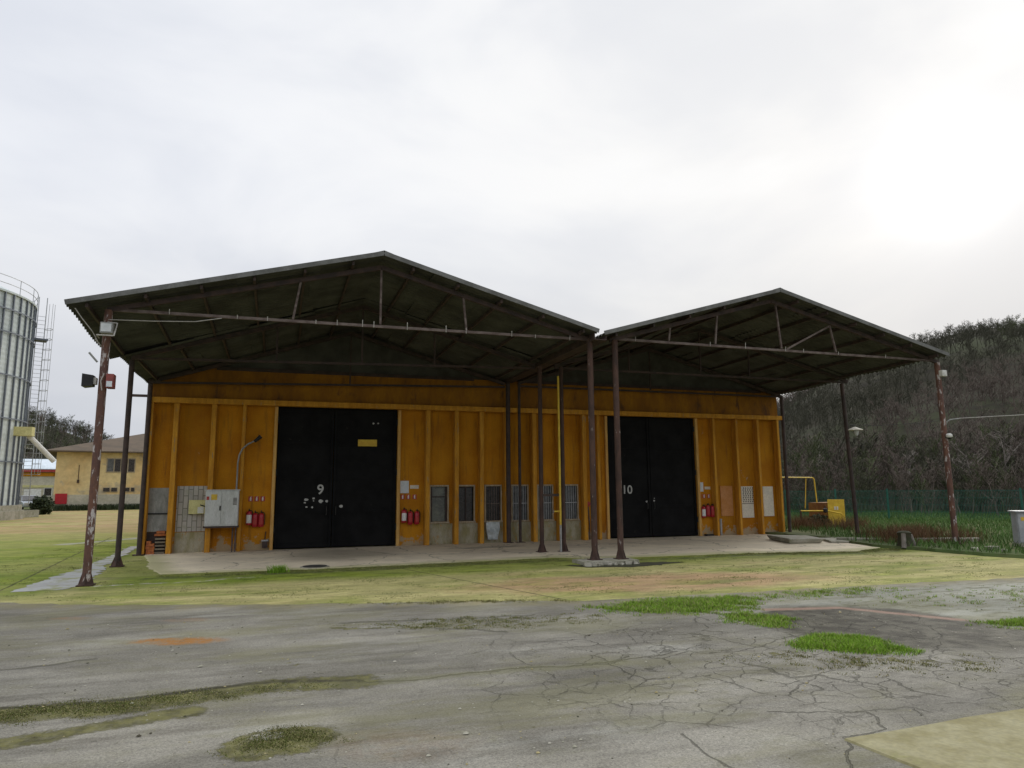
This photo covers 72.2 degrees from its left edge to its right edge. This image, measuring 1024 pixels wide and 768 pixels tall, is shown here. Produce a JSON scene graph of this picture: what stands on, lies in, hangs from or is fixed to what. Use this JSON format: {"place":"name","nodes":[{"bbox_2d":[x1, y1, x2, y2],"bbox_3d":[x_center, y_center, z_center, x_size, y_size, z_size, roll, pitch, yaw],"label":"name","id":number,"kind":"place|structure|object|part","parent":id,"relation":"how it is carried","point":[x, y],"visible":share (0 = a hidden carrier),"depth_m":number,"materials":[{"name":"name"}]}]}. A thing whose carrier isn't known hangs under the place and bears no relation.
{"place":"outdoors","nodes":[
{"label":"outdoors","id":0,"kind":"place"},
{"bbox_2d":[23,424,84,469],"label":"hill","id":1,"kind":"structure","parent":0,"point":[52,443],"depth_m":180.69,"materials":[{"name":"green plant"}]},
{"bbox_2d":[24,407,112,469],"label":"bare wood","id":2,"kind":"object","parent":1,"relation":"on","point":[53,420],"visible":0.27,"depth_m":183.64,"materials":[{"name":"plant"}]},
{"bbox_2d":[0,577,1023,767],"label":"asphalt","id":3,"kind":"structure","parent":0,"point":[764,728],"depth_m":6.47,"materials":[{"name":"grey asphalt"}]},
{"bbox_2d":[0,680,346,728],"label":"moss","id":4,"kind":"object","parent":3,"relation":"on","point":[126,704],"visible":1,"depth_m":5.83,"materials":[{"name":"green plant"}]},
{"bbox_2d":[207,722,354,762],"bbox_3d":[-1.615,2.516,4.951,1.010,0.018,0.824,2,-9,-18],"label":"moss","id":5,"kind":"object","parent":3,"relation":"on","point":[311,735],"visible":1,"depth_m":5.00,"materials":[{"name":"green plant"}]},
{"bbox_2d":[349,598,578,605],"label":"weeds","id":6,"kind":"object","parent":3,"relation":"on","point":[459,601],"visible":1,"depth_m":11.04,"materials":[{"name":"green plant"}]},
{"bbox_2d":[329,612,618,630],"bbox_3d":[-0.419,3.149,9.290,4.013,0.032,1.131,1,-9,-6],"label":"moss","id":7,"kind":"object","parent":3,"relation":"on","point":[442,620],"visible":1,"depth_m":9.34,"materials":[{"name":"green plant"}]},
{"bbox_2d":[1,593,1022,767],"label":"grit","id":8,"kind":"object","parent":3,"relation":"on","point":[465,732],"visible":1,"depth_m":6.50,"materials":[{"name":"gravel"}]},
{"bbox_2d":[698,609,802,628],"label":"grass","id":9,"kind":"structure","parent":3,"relation":"on","point":[760,619],"depth_m":9.34,"materials":[{"name":"green plant"}]},
{"bbox_2d":[724,585,909,601],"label":"weeds","id":10,"kind":"object","parent":3,"relation":"on","point":[813,593],"visible":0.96,"depth_m":11.64,"materials":[{"name":"green plant"}]},
{"bbox_2d":[705,648,1020,679],"bbox_3d":[3.549,2.783,7.021,3.118,0.027,1.099,-2,-9,9],"label":"moss","id":11,"kind":"object","parent":3,"relation":"on","point":[852,661],"visible":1,"depth_m":7.02,"materials":[{"name":"green plant"}]},
{"bbox_2d":[844,583,1023,609],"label":"weeds","id":12,"kind":"object","parent":3,"relation":"on","point":[976,601],"visible":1,"depth_m":11.06,"materials":[{"name":"green plant"}]},
{"bbox_2d":[0,510,1023,605],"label":"yard","id":13,"kind":"structure","parent":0,"point":[35,537],"depth_m":14.23,"materials":[{"name":"plant"}]},
{"bbox_2d":[0,273,55,520],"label":"grain silo","id":14,"kind":"object","parent":13,"relation":"on","point":[18,322],"visible":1,"depth_m":46.90,"materials":[{"name":"metal"}]},
{"bbox_2d":[24,510,38,517],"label":"wall","id":15,"kind":"structure","parent":13,"relation":"on","point":[31,513],"depth_m":50.17,"materials":[{"name":"concrete"}]},
{"bbox_2d":[29,495,54,514],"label":"shrub","id":16,"kind":"object","parent":13,"relation":"on","point":[43,504],"visible":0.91,"depth_m":56.03,"materials":[{"name":"green plant"}]},
{"bbox_2d":[11,546,136,591],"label":"footpath","id":17,"kind":"structure","parent":13,"relation":"on","point":[68,580],"depth_m":14.23,"materials":[{"name":"concrete"}]},
{"bbox_2d":[53,503,139,510],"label":"hedge grass","id":18,"kind":"structure","parent":13,"relation":"on","point":[65,507],"depth_m":68.23,"materials":[{"name":"green plant"}]},
{"bbox_2d":[266,564,289,572],"bbox_3d":[-5.074,3.996,15.257,0.600,0.191,0.461,2,-9,-18],"label":"weed tuft","id":19,"kind":"object","parent":13,"relation":"on","point":[280,569],"visible":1,"depth_m":15.17,"materials":[{"name":"green plant"}]},
{"bbox_2d":[154,558,565,579],"bbox_3d":[-3.126,4.177,16.040,9.800,0.040,1.479,2,-9,-18],"label":"moss","id":20,"kind":"object","parent":13,"relation":"on","point":[394,566],"visible":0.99,"depth_m":15.96,"materials":[{"name":"green plant"}]},
{"bbox_2d":[132,329,784,553],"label":"warehouse","id":21,"kind":"structure","parent":13,"relation":"on","point":[314,460],"depth_m":22.86,"materials":[{"name":"wood"}]},
{"bbox_2d":[188,500,204,513],"bbox_3d":[-9.124,3.564,20.358,0.445,0.400,0.183,2,-9,-18],"label":"sign","id":22,"kind":"object","parent":21,"relation":"attached to","point":[196,506],"visible":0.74,"depth_m":20.28,"materials":[{"name":"yellow"}]},
{"bbox_2d":[246,509,252,524],"bbox_3d":[-7.784,3.929,20.775,0.180,0.481,0.170,-5,-10,30],"label":"fire extinguisher","id":23,"kind":"object","parent":21,"relation":"attached to","point":[249,513],"visible":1,"depth_m":20.70,"materials":[{"name":"red metal"}]},
{"bbox_2d":[252,511,258,526],"bbox_3d":[-7.623,3.995,20.820,0.180,0.481,0.170,-5,-10,30],"label":"fire extinguisher","id":24,"kind":"object","parent":21,"relation":"attached to","point":[255,519],"visible":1,"depth_m":20.75,"materials":[{"name":"red metal"}]},
{"bbox_2d":[258,510,264,526],"bbox_3d":[-7.461,4.002,20.873,0.180,0.481,0.170,-5,-10,30],"label":"fire extinguisher","id":25,"kind":"object","parent":21,"relation":"attached to","point":[261,519],"visible":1,"depth_m":20.80,"materials":[{"name":"red metal"}]},
{"bbox_2d":[261,531,267,547],"bbox_3d":[-7.332,4.618,20.837,0.190,0.471,0.177,2,-9,-18],"label":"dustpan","id":26,"kind":"object","parent":21,"relation":"attached to","point":[264,543],"visible":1,"depth_m":20.76,"materials":[{"name":"metal"}]},
{"bbox_2d":[400,481,408,492],"bbox_3d":[-3.466,3.291,22.433,0.340,0.390,0.009,2,-9,-18],"label":"notice sheet","id":27,"kind":"object","parent":21,"relation":"attached to","point":[404,486],"visible":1,"depth_m":22.44,"materials":[{"name":"paper"}]},
{"bbox_2d":[401,507,407,522],"bbox_3d":[-3.421,4.143,22.215,0.180,0.481,0.170,-5,-10,30],"label":"fire extinguisher","id":28,"kind":"object","parent":21,"relation":"attached to","point":[404,514],"visible":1,"depth_m":22.15,"materials":[{"name":"red metal"}]},
{"bbox_2d":[408,509,413,524],"bbox_3d":[-3.231,4.210,22.270,0.180,0.481,0.170,-5,-10,30],"label":"fire extinguisher","id":29,"kind":"object","parent":21,"relation":"attached to","point":[410,517],"visible":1,"depth_m":22.20,"materials":[{"name":"red metal"}]},
{"bbox_2d":[410,485,418,488],"bbox_3d":[-3.134,3.305,22.544,0.280,0.110,0.007,2,-9,-18],"label":"name plate","id":30,"kind":"object","parent":21,"relation":"attached to","point":[414,486],"visible":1,"depth_m":22.54,"materials":[{"name":"beige plastic"}]},
{"bbox_2d":[414,509,419,523],"bbox_3d":[-3.031,4.218,22.335,0.180,0.481,0.170,-5,-10,30],"label":"fire extinguisher","id":31,"kind":"object","parent":21,"relation":"attached to","point":[416,517],"visible":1,"depth_m":22.26,"materials":[{"name":"red metal"}]},
{"bbox_2d":[430,485,448,523],"bbox_3d":[-2.374,3.889,22.735,0.680,1.220,0.170,2,-9,-18],"label":"window","id":32,"kind":"structure","parent":21,"relation":"in","point":[439,494],"depth_m":22.77,"materials":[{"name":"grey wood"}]},
{"bbox_2d":[459,485,475,522],"bbox_3d":[-1.515,3.925,23.019,0.630,1.220,0.170,2,-9,-18],"label":"window","id":33,"kind":"structure","parent":21,"relation":"in","point":[466,492],"depth_m":23.07,"materials":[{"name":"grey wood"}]},
{"bbox_2d":[484,485,502,521],"bbox_3d":[-0.638,3.962,23.309,0.640,1.220,0.170,2,-9,-18],"label":"window","id":34,"kind":"structure","parent":21,"relation":"in","point":[492,493],"depth_m":23.32,"materials":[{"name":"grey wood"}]},
{"bbox_2d":[511,485,529,521],"bbox_3d":[0.249,4.000,23.603,0.650,1.220,0.170,2,-9,-18],"label":"window","id":35,"kind":"structure","parent":21,"relation":"in","point":[514,488],"depth_m":23.61,"materials":[{"name":"grey glass"}]},
{"bbox_2d":[537,484,554,520],"bbox_3d":[1.112,4.036,23.889,0.630,1.220,0.170,2,-9,-18],"label":"window","id":36,"kind":"structure","parent":21,"relation":"in","point":[547,488],"depth_m":23.92,"materials":[{"name":"grey glass"}]},
{"bbox_2d":[565,484,579,520],"bbox_3d":[1.995,4.073,24.181,0.630,1.220,0.170,2,-9,-18],"label":"window","id":37,"kind":"structure","parent":21,"relation":"in","point":[570,489],"depth_m":24.22,"materials":[{"name":"grey glass"}]},
{"bbox_2d":[588,501,590,539],"bbox_3d":[2.636,4.704,24.169,0.138,1.300,0.100,2,-9,-18],"label":"standpipe","id":38,"kind":"object","parent":21,"relation":"attached to","point":[589,504],"visible":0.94,"depth_m":24.17,"materials":[{"name":"metal"}]},
{"bbox_2d":[700,482,702,491],"bbox_3d":[6.949,3.794,25.872,0.220,0.340,0.009,2,-9,-18],"label":"notice sheet","id":39,"kind":"object","parent":21,"relation":"attached to","point":[701,486],"visible":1,"depth_m":25.88,"materials":[{"name":"paper"}]},
{"bbox_2d":[701,504,705,517],"bbox_3d":[6.985,4.640,25.652,0.180,0.481,0.170,-5,-10,30],"label":"fire extinguisher","id":40,"kind":"object","parent":21,"relation":"attached to","point":[703,511],"visible":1,"depth_m":25.58,"materials":[{"name":"red metal"}]},
{"bbox_2d":[706,503,710,516],"bbox_3d":[7.165,4.608,25.718,0.180,0.481,0.170,-5,-10,30],"label":"fire extinguisher","id":41,"kind":"object","parent":21,"relation":"attached to","point":[708,511],"visible":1,"depth_m":25.65,"materials":[{"name":"red metal"}]},
{"bbox_2d":[710,504,714,516],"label":"fire extinguisher","id":42,"kind":"object","parent":21,"relation":"attached to","point":[712,511],"visible":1,"depth_m":25.70,"materials":[{"name":"red metal"}]},
{"bbox_2d":[719,519,722,534],"bbox_3d":[7.688,5.270,25.841,0.109,0.600,0.109,2,-9,-18],"label":"downpipe","id":43,"kind":"object","parent":21,"relation":"attached to","point":[720,520],"visible":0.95,"depth_m":25.81,"materials":[{"name":"metal"}]},
{"bbox_2d":[567,562,681,567],"bbox_3d":[2.753,4.176,16.227,2.850,0.010,0.912,2,-9,-18],"label":"soil patch","id":44,"kind":"object","parent":13,"relation":"on","point":[640,564],"visible":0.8,"depth_m":16.10,"materials":[{"name":"brown soil"}]},
{"bbox_2d":[572,557,639,566],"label":"plinth","id":45,"kind":"structure","parent":44,"relation":"on","point":[591,563],"depth_m":16.28,"materials":[{"name":"concrete"}]},
{"bbox_2d":[639,548,904,558],"bbox_3d":[7.149,4.478,18.577,8.573,0.045,1.562,2,-9,-16],"label":"moss","id":46,"kind":"object","parent":13,"relation":"on","point":[841,552],"visible":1,"depth_m":18.78,"materials":[{"name":"green plant"}]},
{"bbox_2d":[144,534,879,573],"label":"canopy floor","id":47,"kind":"structure","parent":0,"point":[228,561],"depth_m":19.41,"materials":[{"name":"concrete"}]},
{"bbox_2d":[145,531,165,554],"bbox_3d":[-10.087,4.492,19.886,0.491,0.640,0.208,2,-9,-18],"label":"brick pile","id":48,"kind":"object","parent":47,"relation":"on","point":[150,548],"visible":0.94,"depth_m":19.83,"materials":[{"name":"orange brick"}]},
{"bbox_2d":[203,490,239,551],"bbox_3d":[-8.354,3.941,20.175,0.940,1.791,0.370,2,-9,-18],"label":"electrical cabinet","id":49,"kind":"object","parent":47,"relation":"on","point":[221,508],"visible":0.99,"depth_m":20.09,"materials":[{"name":"grey metal"}]},
{"bbox_3d":[-8.513,3.538,20.012,0.405,0.940,0.049,2,-9,-18],"label":"cabinet door","id":50,"kind":"part","parent":49,"relation":"part of","materials":[{"name":"grey paint"}]},
{"bbox_3d":[-8.108,3.557,20.157,0.435,0.940,0.026,2,-9,-18],"label":"cabinet door","id":51,"kind":"part","parent":49,"relation":"part of","materials":[{"name":"grey paint"}]},
{"bbox_2d":[236,435,261,489],"bbox_3d":[-7.779,2.305,20.794,0.677,1.619,0.126,2,-9,-18],"label":"conduit lamp","id":52,"kind":"object","parent":49,"relation":"attached to","point":[259,437],"visible":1,"depth_m":20.70,"materials":[{"name":"black plastic"}]},
{"bbox_2d":[300,564,329,568],"bbox_3d":[-4.535,4.195,16.153,0.660,0.026,0.660,2,-9,-18],"label":"manhole cover","id":53,"kind":"object","parent":47,"relation":"on","point":[314,566],"visible":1,"depth_m":16.00,"materials":[{"name":"metal"}]},
{"bbox_2d":[64,251,606,586],"bbox_3d":[-4.329,1.027,18.606,11.543,7.030,7.649,2,-9,-18],"label":"loading canopy","id":54,"kind":"object","parent":47,"relation":"on","point":[461,325],"visible":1,"depth_m":17.42,"materials":[{"name":"metal"}]},
{"bbox_2d":[75,308,96,338],"bbox_3d":[-8.314,-1.164,13.721,0.046,0.591,0.460,-8,-11,40],"label":"cable","id":55,"kind":"object","parent":54,"relation":"hanging from","point":[86,323],"visible":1,"depth_m":13.71,"materials":[{"name":"grey metal"}]},
{"bbox_2d":[81,373,97,387],"bbox_3d":[-8.277,-0.059,13.776,0.228,0.250,0.300,2,-9,-18],"label":"floodlight","id":56,"kind":"object","parent":54,"relation":"attached to","point":[88,381],"visible":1,"depth_m":13.67,"materials":[{"name":"black plastic"}]},
{"bbox_2d":[95,321,117,346],"bbox_3d":[-8.012,-1.008,13.850,0.366,0.524,0.267,2,-9,-18],"label":"floodlight","id":57,"kind":"object","parent":54,"relation":"attached to","point":[107,328],"visible":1,"depth_m":13.78,"materials":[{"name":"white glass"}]},
{"bbox_2d":[100,373,115,389],"bbox_3d":[-7.985,-0.034,13.865,0.241,0.345,0.232,2,-9,-18],"label":"alarm box","id":58,"kind":"object","parent":54,"relation":"attached to","point":[110,381],"visible":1,"depth_m":13.79,"materials":[{"name":"red paint"}]},
{"bbox_2d":[108,318,221,321],"bbox_3d":[-7.054,-1.328,14.343,2.083,0.207,0.024,3,-9,-20],"label":"cable","id":59,"kind":"object","parent":54,"relation":"attached to","point":[165,321],"visible":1,"depth_m":14.34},
{"bbox_2d":[485,522,499,539],"bbox_3d":[-0.641,4.811,23.036,0.479,0.560,0.223,2,-9,-18],"label":"sack","id":60,"kind":"object","parent":47,"relation":"on","point":[492,529],"visible":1,"depth_m":22.98,"materials":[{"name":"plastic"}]},
{"bbox_2d":[516,288,963,559],"bbox_3d":[6.342,1.446,22.144,11.822,7.090,7.648,2,-9,-18],"label":"loading canopy","id":61,"kind":"object","parent":47,"relation":"on","point":[776,342],"visible":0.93,"depth_m":21.59,"materials":[{"name":"brown metal"}]},
{"bbox_2d":[552,376,561,551],"bbox_3d":[1.237,2.219,19.819,0.285,4.950,0.070,2,-9,-18],"label":"gas pipe","id":62,"kind":"object","parent":61,"relation":"attached to","point":[559,464],"visible":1,"depth_m":19.82,"materials":[{"name":"metal"}]},
{"bbox_2d":[848,425,862,435],"bbox_3d":[11.835,1.588,24.228,0.520,0.385,0.520,2,-9,-18],"label":"post lamp","id":63,"kind":"object","parent":61,"relation":"attached to","point":[856,430],"visible":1,"depth_m":24.16,"materials":[{"name":"white glass"}]},
{"bbox_2d":[939,370,946,376],"bbox_3d":[12.799,-0.315,20.858,0.180,0.180,0.158,2,-9,-18],"label":"junction box","id":64,"kind":"object","parent":61,"relation":"attached to","point":[942,373],"visible":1,"depth_m":20.80,"materials":[{"name":"white paint"}]},
{"bbox_2d":[945,433,952,438],"bbox_3d":[12.811,1.535,20.587,0.170,0.160,0.183,2,-9,-18],"label":"security camera","id":65,"kind":"object","parent":61,"relation":"attached to","point":[949,436],"visible":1,"depth_m":20.53,"materials":[{"name":"white paint"}]},
{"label":"cable bracket","id":66,"kind":"object","parent":61,"relation":"attached to","visible":0},
{"bbox_2d":[960,414,1023,418],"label":"cable","id":67,"kind":"object","parent":66,"relation":"hanging from","point":[991,416],"visible":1,"depth_m":20.59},
{"bbox_2d":[767,535,823,543],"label":"concrete slab","id":68,"kind":"structure","parent":47,"relation":"on","point":[792,539],"depth_m":21.91,"materials":[{"name":"grey concrete"}]},
{"bbox_2d":[823,538,848,542],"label":"concrete slab","id":69,"kind":"structure","parent":47,"relation":"on","point":[832,540],"depth_m":22.10,"materials":[{"name":"grey concrete"}]},
{"bbox_2d":[0,0,1023,439],"label":"sky","id":70,"kind":"structure","parent":0,"point":[604,165],"materials":[{"name":"white"}]},
{"bbox_2d":[574,593,773,618],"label":"grass","id":71,"kind":"structure","parent":0,"point":[680,604],"depth_m":10.41,"materials":[{"name":"green plant"}]},
{"bbox_2d":[779,631,928,656],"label":"grass","id":72,"kind":"structure","parent":0,"point":[856,643],"depth_m":7.70,"materials":[{"name":"green plant"}]},
{"bbox_2d":[765,509,1023,557],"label":"verge","id":73,"kind":"structure","parent":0,"point":[1012,554],"depth_m":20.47,"materials":[{"name":"green plant"}]},
{"bbox_2d":[782,477,817,507],"bbox_3d":[11.721,4.924,29.254,0.580,2.117,5.034,-7,-11,39],"label":"gas pipe","id":74,"kind":"object","parent":73,"relation":"on","point":[805,487],"visible":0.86,"depth_m":31.10,"materials":[{"name":"yellow metal"}]},
{"bbox_2d":[808,513,830,525],"bbox_3d":[12.912,5.758,29.603,0.923,0.634,0.932,2,-9,-18],"label":"shrub","id":75,"kind":"object","parent":73,"relation":"on","point":[819,515],"visible":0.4,"depth_m":29.41,"materials":[{"name":"green plant"}]},
{"bbox_2d":[800,506,843,518],"bbox_3d":[13.278,5.660,30.067,1.770,0.884,0.224,-2,-9,13],"label":"gas valve run","id":76,"kind":"object","parent":73,"relation":"on","point":[825,510],"visible":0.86,"depth_m":30.09,"materials":[{"name":"yellow metal"}]},
{"bbox_2d":[808,499,845,523],"bbox_3d":[13.824,5.636,30.827,1.020,1.140,1.416,-1,-9,3],"label":"gas cabinet","id":77,"kind":"object","parent":73,"relation":"on","point":[835,505],"visible":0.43,"depth_m":30.25,"materials":[{"name":"brown metal"}]},
{"bbox_3d":[13.963,5.511,30.205,0.682,1.080,0.065,-2,-9,13],"label":"door","id":78,"kind":"part","parent":77,"relation":"part of","materials":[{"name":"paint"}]},
{"bbox_2d":[785,512,875,530],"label":"dry weeds","id":79,"kind":"object","parent":73,"relation":"on","point":[806,523],"visible":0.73,"depth_m":28.40,"materials":[{"name":"plant"}]},
{"bbox_2d":[836,537,885,539],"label":"concrete kerb","id":80,"kind":"structure","parent":73,"relation":"on","point":[841,538],"depth_m":22.30,"materials":[{"name":"grey concrete"}]},
{"bbox_2d":[783,488,1023,519],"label":"fence","id":81,"kind":"object","parent":73,"relation":"on","point":[993,490],"visible":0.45,"depth_m":35.74,"materials":[{"name":"green metal"}]},
{"bbox_2d":[848,520,990,543],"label":"dry weeds","id":82,"kind":"object","parent":73,"relation":"on","point":[916,531],"visible":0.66,"depth_m":21.78,"materials":[{"name":"plant"}]},
{"bbox_2d":[916,537,977,541],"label":"concrete kerb","id":83,"kind":"structure","parent":73,"relation":"on","point":[949,538],"depth_m":21.04,"materials":[{"name":"grey concrete"}]},
{"bbox_2d":[1007,510,1023,546],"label":"street cabinet","id":84,"kind":"object","parent":73,"relation":"on","point":[1017,519],"visible":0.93,"depth_m":19.39,"materials":[{"name":"metal"}]},
{"bbox_3d":[14.242,3.952,19.272,0.570,0.790,0.023,-3,-9,17],"label":"door","id":85,"kind":"part","parent":84,"relation":"part of","materials":[{"name":"grey metal"}]},
{"bbox_2d":[779,328,1023,511],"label":"hill","id":86,"kind":"structure","parent":0,"point":[934,415],"depth_m":91.66,"materials":[{"name":"brown plant"}]},
{"bbox_2d":[799,454,822,500],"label":"bare tree","id":87,"kind":"object","parent":86,"relation":"on","point":[811,469],"visible":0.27,"depth_m":49.31,"materials":[{"name":"grey plant"}]},
{"bbox_2d":[776,313,1023,484],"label":"bare wood","id":88,"kind":"object","parent":86,"relation":"on","point":[1009,328],"visible":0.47,"depth_m":93.42,"materials":[{"name":"plant"}]},
{"bbox_2d":[780,418,1023,515],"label":"thicket","id":89,"kind":"object","parent":86,"relation":"on","point":[879,475],"visible":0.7,"depth_m":46.04,"materials":[{"name":"plant"}]},
{"bbox_2d":[893,450,918,508],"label":"bare tree","id":90,"kind":"object","parent":86,"relation":"on","point":[909,465],"visible":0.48,"depth_m":47.49,"materials":[{"name":"grey plant"}]},
{"bbox_2d":[950,437,988,511],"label":"bare tree","id":91,"kind":"object","parent":86,"relation":"on","point":[968,466],"visible":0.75,"depth_m":44.30,"materials":[{"name":"grey plant"}]},
{"bbox_2d":[989,426,1023,504],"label":"bare tree","id":92,"kind":"object","parent":86,"relation":"on","point":[1003,447],"visible":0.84,"depth_m":45.48,"materials":[{"name":"grey plant"}]},
{"bbox_2d":[896,531,915,547],"bbox_3d":[11.186,4.428,19.984,0.626,0.477,0.560,2,-9,-18],"label":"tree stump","id":93,"kind":"object","parent":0,"point":[904,537],"visible":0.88,"depth_m":19.83,"materials":[{"name":"concrete"}]},
{"bbox_2d":[844,709,1023,767],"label":"corner slab","id":94,"kind":"structure","parent":0,"point":[993,740],"depth_m":4.80,"materials":[{"name":"concrete"}]},
{"bbox_2d":[965,615,1023,629],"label":"grass","id":95,"kind":"structure","parent":0,"point":[1017,622],"depth_m":8.95,"materials":[{"name":"green plant"}]},
{"bbox_3d":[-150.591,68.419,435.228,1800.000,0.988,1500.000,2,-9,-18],"label":"ground","id":96,"kind":"structure","parent":0,"visible":0},
{"bbox_2d":[19,495,37,509],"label":"parked car","id":97,"kind":"object","parent":96,"relation":"on","point":[24,499],"visible":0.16,"depth_m":71.23,"materials":[{"name":"silver metal"}]},
{"bbox_2d":[20,459,55,501],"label":"shed","id":98,"kind":"structure","parent":96,"relation":"on","point":[42,483],"depth_m":99.18,"materials":[{"name":"grey paint"}]},
{"bbox_2d":[24,489,40,496],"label":"garage door","id":99,"kind":"structure","parent":98,"relation":"in","point":[37,492],"depth_m":98.50,"materials":[{"name":"white paint"}]},
{"bbox_2d":[43,488,51,495],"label":"window","id":100,"kind":"structure","parent":98,"relation":"in","point":[47,491],"depth_m":99.36,"materials":[{"name":"white paint"}]},
{"bbox_2d":[47,434,143,509],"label":"office building","id":101,"kind":"structure","parent":96,"relation":"on","point":[72,475],"depth_m":70.22,"materials":[{"name":"beige paint"}]},
{"bbox_2d":[102,487,109,491],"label":"window","id":102,"kind":"structure","parent":101,"relation":"in","point":[105,489],"depth_m":70.26,"materials":[{"name":"grey glass"}]},
{"bbox_2d":[111,487,117,491],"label":"window","id":103,"kind":"structure","parent":101,"relation":"in","point":[113,489],"depth_m":70.60,"materials":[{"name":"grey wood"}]},
{"bbox_2d":[106,458,135,472],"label":"window","id":104,"kind":"structure","parent":101,"relation":"in","point":[114,465],"depth_m":71.05,"materials":[{"name":"grey glass"}]}
]}

